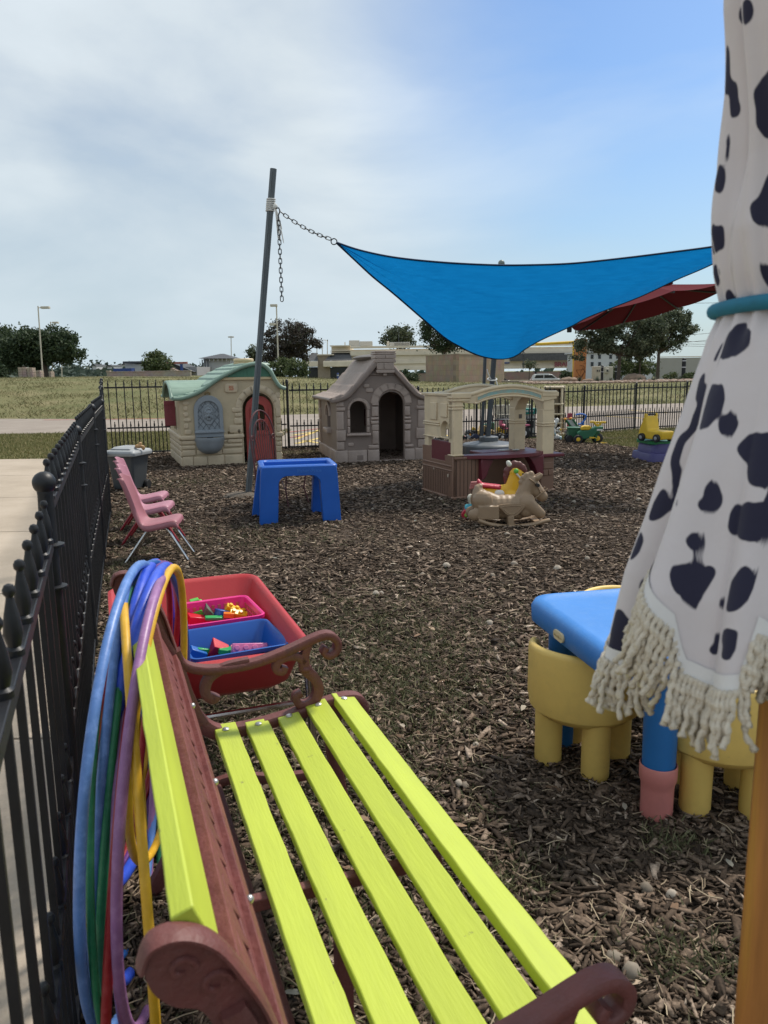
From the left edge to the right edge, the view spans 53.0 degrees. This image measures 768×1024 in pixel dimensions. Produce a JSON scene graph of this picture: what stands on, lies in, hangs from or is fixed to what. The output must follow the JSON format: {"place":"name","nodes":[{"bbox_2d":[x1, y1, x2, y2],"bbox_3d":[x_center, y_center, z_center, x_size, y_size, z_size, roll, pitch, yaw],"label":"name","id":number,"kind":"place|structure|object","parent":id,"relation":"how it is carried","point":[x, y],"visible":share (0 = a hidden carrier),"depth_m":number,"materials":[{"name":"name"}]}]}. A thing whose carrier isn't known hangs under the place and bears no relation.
{"place":"outdoors","nodes":[
{"label":"outdoors","id":0,"kind":"place"},
{"bbox_2d":[0,459,57,1023],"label":"sidewalk","id":1,"kind":"structure","parent":0,"point":[18,503],"depth_m":2.68,"materials":[{"name":"concrete"}]},
{"bbox_2d":[0,403,684,447],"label":"driveway","id":2,"kind":"structure","parent":0,"point":[15,426],"depth_m":20.93,"materials":[{"name":"concrete"}]},
{"bbox_2d":[294,410,648,443],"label":"yellow lines","id":3,"kind":"object","parent":2,"relation":"on","point":[309,433],"visible":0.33,"depth_m":15.93,"materials":[{"name":"paint"}]},
{"bbox_2d":[497,420,530,438],"bbox_3d":[2.472,-1.665,14.663,0.585,0.563,0.449,-1,10,0],"label":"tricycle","id":4,"kind":"object","parent":2,"relation":"on","point":[527,433],"visible":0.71,"depth_m":14.56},
{"bbox_2d":[0,370,691,458],"bbox_3d":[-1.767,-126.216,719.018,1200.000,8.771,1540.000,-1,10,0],"label":"ground","id":5,"kind":"structure","parent":0,"point":[88,385],"depth_m":31.10,"materials":[{"name":"green plant"}]},
{"bbox_2d":[0,322,18,376],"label":"oak tree","id":6,"kind":"object","parent":5,"relation":"on","point":[4,330],"visible":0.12,"depth_m":77.57,"materials":[{"name":"green plant"}]},
{"bbox_2d":[18,367,29,376],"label":"brick stack","id":7,"kind":"object","parent":5,"relation":"on","point":[22,371],"visible":0.7,"depth_m":58.97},
{"bbox_2d":[37,306,49,369],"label":"street lamp","id":8,"kind":"object","parent":5,"relation":"on","point":[44,307],"visible":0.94,"depth_m":68.06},
{"bbox_2d":[0,322,88,376],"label":"oak tree","id":9,"kind":"object","parent":5,"relation":"on","point":[20,347],"visible":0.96,"depth_m":72.10,"materials":[{"name":"green plant"}]},
{"bbox_2d":[113,361,143,371],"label":"house","id":10,"kind":"structure","parent":5,"relation":"on","point":[132,365],"depth_m":107.36,"materials":[{"name":"white"}]},
{"bbox_2d":[106,370,191,375],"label":"brick wall","id":11,"kind":"structure","parent":5,"relation":"on","point":[152,373],"depth_m":57.04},
{"bbox_2d":[140,349,175,370],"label":"young tree","id":12,"kind":"object","parent":5,"relation":"on","point":[158,360],"visible":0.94,"depth_m":75.82,"materials":[{"name":"green plant"}]},
{"bbox_2d":[166,362,211,375],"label":"house","id":13,"kind":"structure","parent":5,"relation":"on","point":[184,366],"depth_m":103.19,"materials":[{"name":"stone"}]},
{"bbox_2d":[199,354,238,369],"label":"house","id":14,"kind":"structure","parent":5,"relation":"on","point":[213,362],"depth_m":112.84,"materials":[{"name":"white"}]},
{"bbox_2d":[245,344,264,361],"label":"shrub","id":15,"kind":"object","parent":5,"relation":"on","point":[251,353],"visible":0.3,"depth_m":92.34,"materials":[{"name":"green plant"}]},
{"bbox_2d":[269,304,278,358],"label":"street lamp","id":16,"kind":"object","parent":5,"relation":"on","point":[276,306],"visible":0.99,"depth_m":68.05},
{"bbox_2d":[267,356,298,376],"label":"shrub","id":17,"kind":"object","parent":5,"relation":"on","point":[279,365],"visible":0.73,"depth_m":58.42,"materials":[{"name":"green plant"}]},
{"bbox_2d":[256,318,327,376],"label":"plum tree","id":18,"kind":"object","parent":5,"relation":"on","point":[295,341],"visible":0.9,"depth_m":81.89,"materials":[{"name":"green plant"}]},
{"bbox_2d":[279,357,310,377],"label":"shrub","id":19,"kind":"object","parent":5,"relation":"on","point":[301,371],"visible":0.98,"depth_m":56.66,"materials":[{"name":"green plant"}]},
{"bbox_2d":[5,353,655,377],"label":"woods","id":20,"kind":"object","parent":5,"relation":"on","point":[78,370],"visible":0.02,"depth_m":194.32,"materials":[{"name":"green plant"}]},
{"bbox_2d":[0,427,675,458],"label":"lawn grass","id":21,"kind":"structure","parent":5,"relation":"on","point":[49,441],"depth_m":15.12,"materials":[{"name":"plant"}]},
{"bbox_2d":[378,323,419,370],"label":"shade tree","id":22,"kind":"object","parent":5,"relation":"on","point":[396,333],"visible":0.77,"depth_m":130.54,"materials":[{"name":"green plant"}]},
{"bbox_2d":[404,372,420,381],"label":"shrub","id":23,"kind":"object","parent":5,"relation":"on","point":[412,377],"visible":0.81,"depth_m":66.58,"materials":[{"name":"green plant"}]},
{"bbox_2d":[415,319,464,353],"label":"shade tree","id":24,"kind":"object","parent":5,"relation":"on","point":[436,340],"visible":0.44,"depth_m":87.42,"materials":[{"name":"green plant"}]},
{"bbox_2d":[308,340,589,380],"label":"restaurant","id":25,"kind":"structure","parent":5,"relation":"on","point":[339,359],"depth_m":107.69,"materials":[{"name":"beige paint"}]},
{"bbox_2d":[426,354,503,382],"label":"block wall","id":26,"kind":"structure","parent":5,"relation":"on","point":[455,367],"depth_m":61.71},
{"bbox_2d":[523,358,538,379],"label":"crape myrtle","id":27,"kind":"object","parent":5,"relation":"on","point":[528,364],"visible":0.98,"depth_m":93.12,"materials":[{"name":"green plant"}]},
{"bbox_2d":[530,373,559,379],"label":"parked car","id":28,"kind":"object","parent":5,"relation":"on","point":[544,376],"visible":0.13,"depth_m":97.84,"materials":[{"name":"white metal"}]},
{"bbox_2d":[535,341,573,377],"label":"barrier boom","id":29,"kind":"object","parent":5,"relation":"on","point":[553,343],"visible":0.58,"depth_m":56.66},
{"bbox_2d":[554,418,561,439],"bbox_3d":[3.110,-1.542,14.244,0.350,0.452,0.169,-1,10,0],"label":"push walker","id":30,"kind":"object","parent":5,"relation":"on","point":[556,421],"visible":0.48,"depth_m":14.22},
{"bbox_2d":[573,339,586,380],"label":"pylon sign","id":31,"kind":"object","parent":5,"relation":"on","point":[579,368],"visible":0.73,"depth_m":54.10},
{"bbox_2d":[564,421,605,443],"bbox_3d":[3.586,-1.427,13.718,0.686,0.409,0.499,1,10,8],"label":"tractor","id":32,"kind":"object","parent":5,"relation":"on","point":[578,435],"visible":0.98,"depth_m":13.57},
{"bbox_2d":[564,351,625,379],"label":"office building","id":33,"kind":"structure","parent":5,"relation":"on","point":[595,359],"depth_m":93.31,"materials":[{"name":"white"}]},
{"bbox_2d":[592,366,600,379],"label":"utility cabinet","id":34,"kind":"object","parent":5,"relation":"on","point":[596,371],"visible":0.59,"depth_m":55.15,"materials":[{"name":"grey"}]},
{"bbox_2d":[519,378,692,383],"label":"river rocks","id":35,"kind":"object","parent":5,"relation":"on","point":[603,381],"visible":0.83,"depth_m":42.53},
{"bbox_2d":[603,367,612,380],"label":"utility cabinet","id":36,"kind":"object","parent":5,"relation":"on","point":[607,373],"visible":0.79,"depth_m":53.19,"materials":[{"name":"grey metal"}]},
{"bbox_2d":[606,357,660,378],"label":"shrub","id":37,"kind":"object","parent":5,"relation":"on","point":[632,368],"visible":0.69,"depth_m":60.27,"materials":[{"name":"green plant"}]},
{"bbox_2d":[621,331,656,373],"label":"elm tree","id":38,"kind":"object","parent":5,"relation":"on","point":[634,358],"visible":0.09,"depth_m":58.93,"materials":[{"name":"green plant"}]},
{"bbox_2d":[638,307,702,378],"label":"elm tree","id":39,"kind":"object","parent":5,"relation":"on","point":[680,324],"visible":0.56,"depth_m":54.02,"materials":[{"name":"green plant"}]},
{"bbox_2d":[660,356,700,378],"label":"boundary wall","id":40,"kind":"structure","parent":5,"relation":"on","point":[668,365],"depth_m":64.90,"materials":[{"name":"beige paint"}]},
{"bbox_2d":[0,0,724,376],"label":"sky","id":41,"kind":"structure","parent":0,"point":[141,140],"materials":[{"name":"blue"}]},
{"bbox_2d":[81,437,757,1023],"bbox_3d":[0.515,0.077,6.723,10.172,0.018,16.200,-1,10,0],"label":"mulch ground","id":42,"kind":"structure","parent":0,"point":[499,643],"depth_m":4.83,"materials":[{"name":"wood"}]},
{"bbox_2d":[0,378,111,1023],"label":"iron fence","id":43,"kind":"object","parent":42,"relation":"on","point":[57,586],"visible":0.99,"depth_m":1.51,"materials":[{"name":"metal"}]},
{"bbox_2d":[86,582,141,991],"bbox_3d":[-0.597,0.587,1.752,0.113,0.909,0.914,-3,11,-12],"label":"hula hoop","id":44,"kind":"object","parent":42,"relation":"on","point":[105,736],"visible":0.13,"depth_m":1.35,"materials":[{"name":"plastic"}]},
{"bbox_2d":[73,560,156,1023],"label":"hula hoop","id":45,"kind":"object","parent":42,"relation":"on","point":[79,897],"visible":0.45,"depth_m":1.26,"materials":[{"name":"plastic"}]},
{"bbox_2d":[96,583,135,991],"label":"hula hoop","id":46,"kind":"object","parent":42,"relation":"on","point":[103,869],"visible":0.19,"depth_m":1.32,"materials":[{"name":"plastic"}]},
{"bbox_2d":[100,701,145,1023],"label":"hula hoop","id":47,"kind":"object","parent":42,"relation":"on","point":[106,996],"visible":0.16,"depth_m":1.27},
{"bbox_2d":[86,704,161,1023],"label":"hula hoop","id":48,"kind":"object","parent":42,"relation":"on","point":[92,940],"visible":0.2,"depth_m":1.27,"materials":[{"name":"plastic"}]},
{"bbox_2d":[102,697,147,777],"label":"hula hoop","id":49,"kind":"object","parent":42,"relation":"on","point":[146,763],"visible":0.03,"depth_m":2.25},
{"bbox_2d":[107,445,151,488],"bbox_3d":[-2.937,-0.510,8.864,0.408,0.510,0.428,2,11,14],"label":"wheeled bin","id":50,"kind":"object","parent":42,"relation":"on","point":[135,459],"visible":0.69,"depth_m":8.74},
{"bbox_2d":[109,708,155,1023],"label":"hula hoop","id":51,"kind":"object","parent":42,"relation":"on","point":[151,813],"visible":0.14,"depth_m":1.37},
{"bbox_2d":[98,563,179,855],"bbox_3d":[-0.615,0.524,1.929,0.166,0.788,0.800,-1,10,0],"label":"hula hoop","id":52,"kind":"object","parent":42,"relation":"on","point":[176,634],"visible":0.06,"depth_m":2.23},
{"bbox_2d":[99,559,172,796],"bbox_3d":[-0.621,0.530,1.933,0.147,0.819,0.826,-1,10,0],"label":"hula hoop","id":53,"kind":"object","parent":52,"relation":"on","point":[169,599],"visible":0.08,"depth_m":2.21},
{"bbox_2d":[98,560,179,864],"bbox_3d":[-0.615,0.519,1.937,0.141,0.792,0.801,-1,10,0],"label":"hula hoop","id":54,"kind":"object","parent":42,"relation":"on","point":[126,856],"visible":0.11,"depth_m":2.01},
{"bbox_2d":[120,602,160,1023],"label":"hula hoop","id":55,"kind":"object","parent":42,"relation":"on","point":[139,801],"visible":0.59,"depth_m":1.24,"materials":[{"name":"plastic"}]},
{"bbox_2d":[110,575,174,1023],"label":"hula hoop","id":56,"kind":"object","parent":42,"relation":"on","point":[116,921],"visible":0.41,"depth_m":1.26,"materials":[{"name":"plastic"}]},
{"bbox_2d":[113,457,173,530],"bbox_3d":[-2.033,-0.164,6.578,0.475,0.626,0.298,-2,10,-6],"label":"school chair","id":57,"kind":"object","parent":42,"relation":"on","point":[160,496],"visible":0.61,"depth_m":6.49,"materials":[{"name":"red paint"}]},
{"bbox_2d":[116,562,172,885],"bbox_3d":[-0.594,0.529,1.985,0.144,0.912,1.191,-3,11,-11],"label":"hula hoop","id":58,"kind":"object","parent":42,"relation":"on","point":[135,628],"visible":0.15,"depth_m":1.52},
{"bbox_2d":[120,558,174,985],"bbox_3d":[-0.621,0.655,2.080,0.107,1.176,1.454,-3,11,-12],"label":"hula hoop","id":59,"kind":"object","parent":42,"relation":"on","point":[143,577],"visible":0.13,"depth_m":1.62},
{"bbox_2d":[114,464,185,544],"bbox_3d":[-1.842,-0.074,6.066,0.475,0.626,0.298,-2,10,-6],"label":"school chair","id":60,"kind":"object","parent":42,"relation":"on","point":[166,506],"visible":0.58,"depth_m":5.99,"materials":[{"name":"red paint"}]},
{"bbox_2d":[117,473,194,562],"bbox_3d":[-1.613,0.033,5.461,0.475,0.626,0.298,-2,10,-6],"label":"school chair","id":61,"kind":"object","parent":42,"relation":"on","point":[145,523],"visible":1,"depth_m":5.38,"materials":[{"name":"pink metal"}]},
{"bbox_2d":[123,559,189,958],"bbox_3d":[-0.578,0.568,1.861,0.065,0.905,0.906,-1,10,-2],"label":"hula hoop","id":62,"kind":"object","parent":42,"relation":"on","point":[173,580],"visible":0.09,"depth_m":2.08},
{"bbox_2d":[108,574,316,742],"bbox_3d":[-0.628,0.585,2.664,0.611,0.490,0.962,-5,11,-20],"label":"water table","id":63,"kind":"object","parent":42,"relation":"on","point":[254,588],"visible":0.34,"depth_m":2.48,"materials":[{"name":"red plastic"}]},
{"bbox_2d":[187,595,264,629],"bbox_3d":[-0.606,0.413,2.808,0.291,0.123,0.283,-5,11,-24],"label":"storage basket","id":64,"kind":"object","parent":63,"relation":"in","point":[254,610],"visible":0.27,"depth_m":2.90,"materials":[{"name":"plastic"}]},
{"bbox_2d":[187,612,211,623],"bbox_3d":[-0.699,0.399,2.897,0.090,0.030,0.060,10,14,-36],"label":"toy block","id":65,"kind":"object","parent":64,"relation":"in","point":[193,618],"depth_m":2.87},
{"bbox_2d":[203,603,218,620],"bbox_3d":[-0.652,0.378,2.919,0.070,0.054,0.036,10,25,-24],"label":"toy block","id":66,"kind":"object","parent":64,"relation":"in","point":[207,610],"depth_m":2.90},
{"bbox_2d":[205,615,222,620],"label":"toy block","id":67,"kind":"object","parent":64,"relation":"in","point":[211,617],"depth_m":2.87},
{"bbox_2d":[224,603,245,610],"bbox_3d":[-0.565,0.374,2.929,0.078,0.038,0.026,26,18,-20],"label":"toy block","id":68,"kind":"object","parent":64,"relation":"in","point":[228,606],"depth_m":2.92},
{"bbox_2d":[230,608,247,617],"bbox_3d":[-0.545,0.385,2.914,0.078,0.030,0.026,14,35,-17],"label":"toy block","id":69,"kind":"object","parent":64,"relation":"in","point":[239,613],"depth_m":2.90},
{"bbox_2d":[189,619,288,662],"bbox_3d":[-0.499,0.466,2.536,0.322,0.113,0.295,-6,11,-25],"label":"storage bin","id":70,"kind":"object","parent":63,"relation":"in","point":[268,632],"visible":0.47,"depth_m":2.64,"materials":[{"name":"blue plastic"}]},
{"bbox_2d":[190,645,207,657],"bbox_3d":[-0.631,0.478,2.597,0.060,0.034,0.030,27,10,-35],"label":"toy block","id":71,"kind":"object","parent":70,"relation":"in","point":[195,652],"depth_m":2.58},
{"bbox_2d":[207,638,228,656],"bbox_3d":[-0.572,0.467,2.645,0.060,0.052,0.060,23,24,-33],"label":"toy block","id":72,"kind":"object","parent":70,"relation":"in","point":[216,645],"depth_m":2.62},
{"bbox_2d":[218,646,230,654],"bbox_3d":[-0.527,0.474,2.642,0.090,0.018,0.060,10,8,-25],"label":"toy block","id":73,"kind":"object","parent":70,"relation":"in","point":[225,650],"depth_m":2.61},
{"bbox_2d":[231,643,267,652],"bbox_3d":[-0.457,0.462,2.617,0.120,0.030,0.044,3,-16,-21],"label":"toy block","id":74,"kind":"object","parent":70,"relation":"in","point":[236,647],"depth_m":2.60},
{"bbox_2d":[161,358,285,466],"bbox_3d":[-2.502,-1.543,11.729,1.700,1.556,1.872,-5,11,-20],"label":"playhouse","id":75,"kind":"object","parent":42,"relation":"on","point":[207,417],"visible":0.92,"depth_m":11.05,"materials":[{"name":"beige paint"}]},
{"bbox_2d":[245,396,273,460],"bbox_3d":[-1.823,-1.228,11.293,0.397,0.945,0.057,-5,11,-20],"label":"door","id":76,"kind":"structure","parent":75,"relation":"in","point":[267,406],"depth_m":11.29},
{"bbox_2d":[221,491,253,497],"bbox_3d":[-1.542,-0.182,8.277,0.403,0.052,0.394,-1,10,0],"label":"concrete footing","id":77,"kind":"object","parent":42,"relation":"on","point":[239,494],"visible":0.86,"depth_m":8.21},
{"bbox_2d":[245,168,276,491],"bbox_3d":[-1.300,-1.800,8.082,0.480,3.393,0.072,-1,10,0],"label":"sail pole","id":78,"kind":"object","parent":42,"relation":"on","point":[263,294],"visible":0.87,"depth_m":8.02,"materials":[{"name":"metal"}]},
{"bbox_2d":[265,198,283,242],"bbox_3d":[-1.118,-2.973,7.872,0.180,0.445,0.096,-1,10,0],"label":"rope wrap","id":79,"kind":"object","parent":78,"relation":"attached to","point":[270,208],"visible":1,"depth_m":7.83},
{"bbox_3d":[-1.073,-3.042,7.804,0.055,0.092,0.061,-1,10,0],"label":"chain hook","id":80,"kind":"object","parent":78,"relation":"attached to","visible":0},
{"bbox_2d":[277,214,283,301],"bbox_3d":[-1.060,-2.586,7.862,0.033,0.857,0.033,9,14,44],"label":"chain","id":81,"kind":"object","parent":80,"relation":"hanging from","point":[280,258],"visible":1,"depth_m":7.86,"materials":[{"name":"metal"}]},
{"bbox_2d":[279,210,330,240],"bbox_3d":[-0.802,-2.921,7.853,0.527,0.290,0.038,-2,10,-7],"label":"chain","id":82,"kind":"object","parent":80,"relation":"hanging from","point":[317,234],"visible":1,"depth_m":7.85,"materials":[{"name":"metal"}]},
{"bbox_2d":[331,238,712,359],"bbox_3d":[1.619,-2.395,8.857,4.327,1.224,2.162,-1,10,0],"label":"shade sail","id":83,"kind":"object","parent":82,"relation":"hanging from","point":[499,311],"visible":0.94,"depth_m":8.28,"materials":[{"name":"fabric"}]},
{"bbox_2d":[249,410,308,505],"bbox_3d":[-1.028,-0.523,7.659,0.511,0.979,0.418,5,12,29],"label":"iron chair","id":84,"kind":"object","parent":42,"relation":"on","point":[252,438],"visible":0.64,"depth_m":7.72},
{"bbox_2d":[252,458,340,524],"bbox_3d":[-0.808,-0.193,6.945,0.769,0.517,0.549,-3,10,-11],"label":"play table","id":85,"kind":"object","parent":42,"relation":"on","point":[325,498],"visible":0.97,"depth_m":6.71,"materials":[{"name":"plastic"}]},
{"bbox_2d":[312,351,424,462],"bbox_3d":[-0.207,-1.647,11.931,1.578,1.615,1.783,-3,11,-13],"label":"playhouse","id":86,"kind":"object","parent":42,"relation":"on","point":[371,406],"visible":0.94,"depth_m":11.24,"materials":[{"name":"beige plastic"}]},
{"bbox_2d":[109,570,636,1023],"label":"park bench","id":87,"kind":"object","parent":42,"relation":"on","point":[206,949],"visible":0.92,"depth_m":1.22,"materials":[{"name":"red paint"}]},
{"bbox_2d":[125,564,186,865],"bbox_3d":[-0.508,0.453,1.780,0.081,0.663,0.666,-2,10,-5],"label":"hula hoop","id":88,"kind":"object","parent":87,"relation":"hanging from","point":[170,570],"visible":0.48,"depth_m":1.69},
{"bbox_2d":[95,448,738,1023],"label":"weeds","id":89,"kind":"object","parent":42,"relation":"on","point":[405,674],"visible":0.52,"depth_m":2.97,"materials":[{"name":"green plant"}]},
{"bbox_2d":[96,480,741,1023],"bbox_3d":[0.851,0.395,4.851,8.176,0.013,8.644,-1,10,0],"label":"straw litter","id":90,"kind":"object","parent":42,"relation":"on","point":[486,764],"visible":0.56,"depth_m":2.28,"materials":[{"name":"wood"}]},
{"bbox_2d":[111,449,733,1006],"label":"fallen leaves","id":91,"kind":"object","parent":42,"relation":"on","point":[295,991],"visible":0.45,"depth_m":2.35,"materials":[{"name":"brown plant"}]},
{"bbox_2d":[115,450,731,979],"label":"pebbles","id":92,"kind":"object","parent":42,"relation":"on","point":[633,966],"visible":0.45,"depth_m":2.40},
{"bbox_2d":[421,383,564,499],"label":"play pavilion","id":93,"kind":"structure","parent":42,"relation":"on","point":[450,470],"depth_m":8.08,"materials":[{"name":"plastic"}]},
{"bbox_2d":[461,460,526,519],"bbox_3d":[0.981,-0.204,6.872,0.585,0.517,0.270,0,10,4],"label":"ride on pony","id":94,"kind":"object","parent":42,"relation":"on","point":[514,471],"visible":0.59,"depth_m":6.81},
{"bbox_2d":[492,398,508,441],"bbox_3d":[2.185,-1.696,13.694,0.418,0.979,0.511,-6,12,-28],"label":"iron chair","id":95,"kind":"object","parent":42,"relation":"on","point":[502,418],"visible":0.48,"depth_m":13.84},
{"bbox_2d":[465,471,549,527],"bbox_3d":[1.042,-0.112,6.509,0.688,0.467,0.276,-1,10,-2],"label":"rocking horse","id":96,"kind":"object","parent":42,"relation":"on","point":[508,509],"visible":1,"depth_m":6.43},
{"bbox_2d":[543,386,565,434],"bbox_3d":[3.430,-2.050,15.537,0.440,0.980,0.320,3,11,20],"label":"toy shelf","id":97,"kind":"object","parent":42,"relation":"on","point":[560,404],"visible":0.39,"depth_m":15.44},
{"bbox_2d":[564,417,580,433],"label":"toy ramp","id":98,"kind":"structure","parent":42,"relation":"on","point":[571,422],"depth_m":14.13,"materials":[{"name":"plastic"}]},
{"bbox_2d":[528,637,640,782],"bbox_3d":[0.662,0.628,2.553,0.370,0.433,0.364,8,13,39],"label":"kids chair","id":99,"kind":"object","parent":42,"relation":"on","point":[559,688],"visible":0.69,"depth_m":2.42,"materials":[{"name":"plastic"}]},
{"bbox_2d":[463,260,716,454],"bbox_3d":[3.209,-2.306,11.540,3.773,2.920,2.181,-4,11,-17],"label":"cantilever umbrella","id":100,"kind":"object","parent":42,"relation":"on","point":[666,298],"visible":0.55,"depth_m":11.89,"materials":[{"name":"red"}]},
{"bbox_2d":[531,588,678,822],"bbox_3d":[0.940,0.583,2.500,0.793,0.532,0.664,-3,11,-11],"label":"kids table","id":101,"kind":"object","parent":42,"relation":"on","point":[577,624],"visible":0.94,"depth_m":2.27,"materials":[{"name":"plastic"}]},
{"bbox_2d":[585,585,643,708],"bbox_3d":[0.937,0.541,3.011,0.370,0.433,0.364,-3,10,-10],"label":"kids chair","id":102,"kind":"object","parent":42,"relation":"on","point":[606,587],"visible":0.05,"depth_m":3.12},
{"bbox_2d":[632,439,670,462],"bbox_3d":[3.952,-0.884,11.014,0.610,0.290,0.700,-2,10,-8],"label":"toddler step","id":103,"kind":"object","parent":42,"relation":"on","point":[649,450],"visible":0.52,"depth_m":10.81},
{"bbox_2d":[638,413,673,441],"bbox_3d":[3.834,-1.192,10.849,0.326,0.386,0.440,-6,12,-28],"label":"ride on car","id":104,"kind":"object","parent":103,"relation":"on","point":[649,428],"visible":0.96,"depth_m":10.85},
{"bbox_2d":[585,0,767,1023],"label":"cow print parasol","id":105,"kind":"object","parent":42,"relation":"on","point":[692,603],"visible":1,"depth_m":0.79,"materials":[{"name":"white fabric"}]},
{"bbox_2d":[676,690,758,820],"bbox_3d":[1.009,0.669,2.301,0.370,0.433,0.364,1,10,10],"label":"kids chair","id":106,"kind":"object","parent":42,"relation":"on","point":[735,761],"visible":0.26,"depth_m":2.21,"materials":[{"name":"plastic"}]},
{"bbox_2d":[494,404,536,434],"bbox_3d":[2.625,-1.837,15.432,0.810,0.620,0.349,-4,11,-18],"label":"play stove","id":107,"kind":"object","parent":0,"point":[527,409],"visible":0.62,"depth_m":15.38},
{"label":"rock bed","id":108,"kind":"structure","parent":0,"visible":0},
{"bbox_2d":[568,314,671,379],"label":"elm tree","id":109,"kind":"object","parent":108,"relation":"on","point":[604,340],"visible":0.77,"depth_m":46.41,"materials":[{"name":"green plant"}]},
{"bbox_2d":[623,373,645,379],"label":"boulder","id":110,"kind":"object","parent":108,"relation":"on","point":[634,376],"visible":0.54,"depth_m":46.02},
{"bbox_2d":[661,371,678,378],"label":"juniper","id":111,"kind":"object","parent":108,"relation":"on","point":[672,375],"visible":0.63,"depth_m":45.01,"materials":[{"name":"green plant"}]},
{"label":"fence strip","id":112,"kind":"structure","parent":0,"visible":0},
{"bbox_2d":[104,379,690,452],"bbox_3d":[2.588,-2.067,15.008,15.079,1.227,0.819,-5,11,-22],"label":"iron fence","id":113,"kind":"object","parent":112,"relation":"on","point":[475,421],"visible":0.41,"depth_m":15.21,"materials":[{"name":"metal"}]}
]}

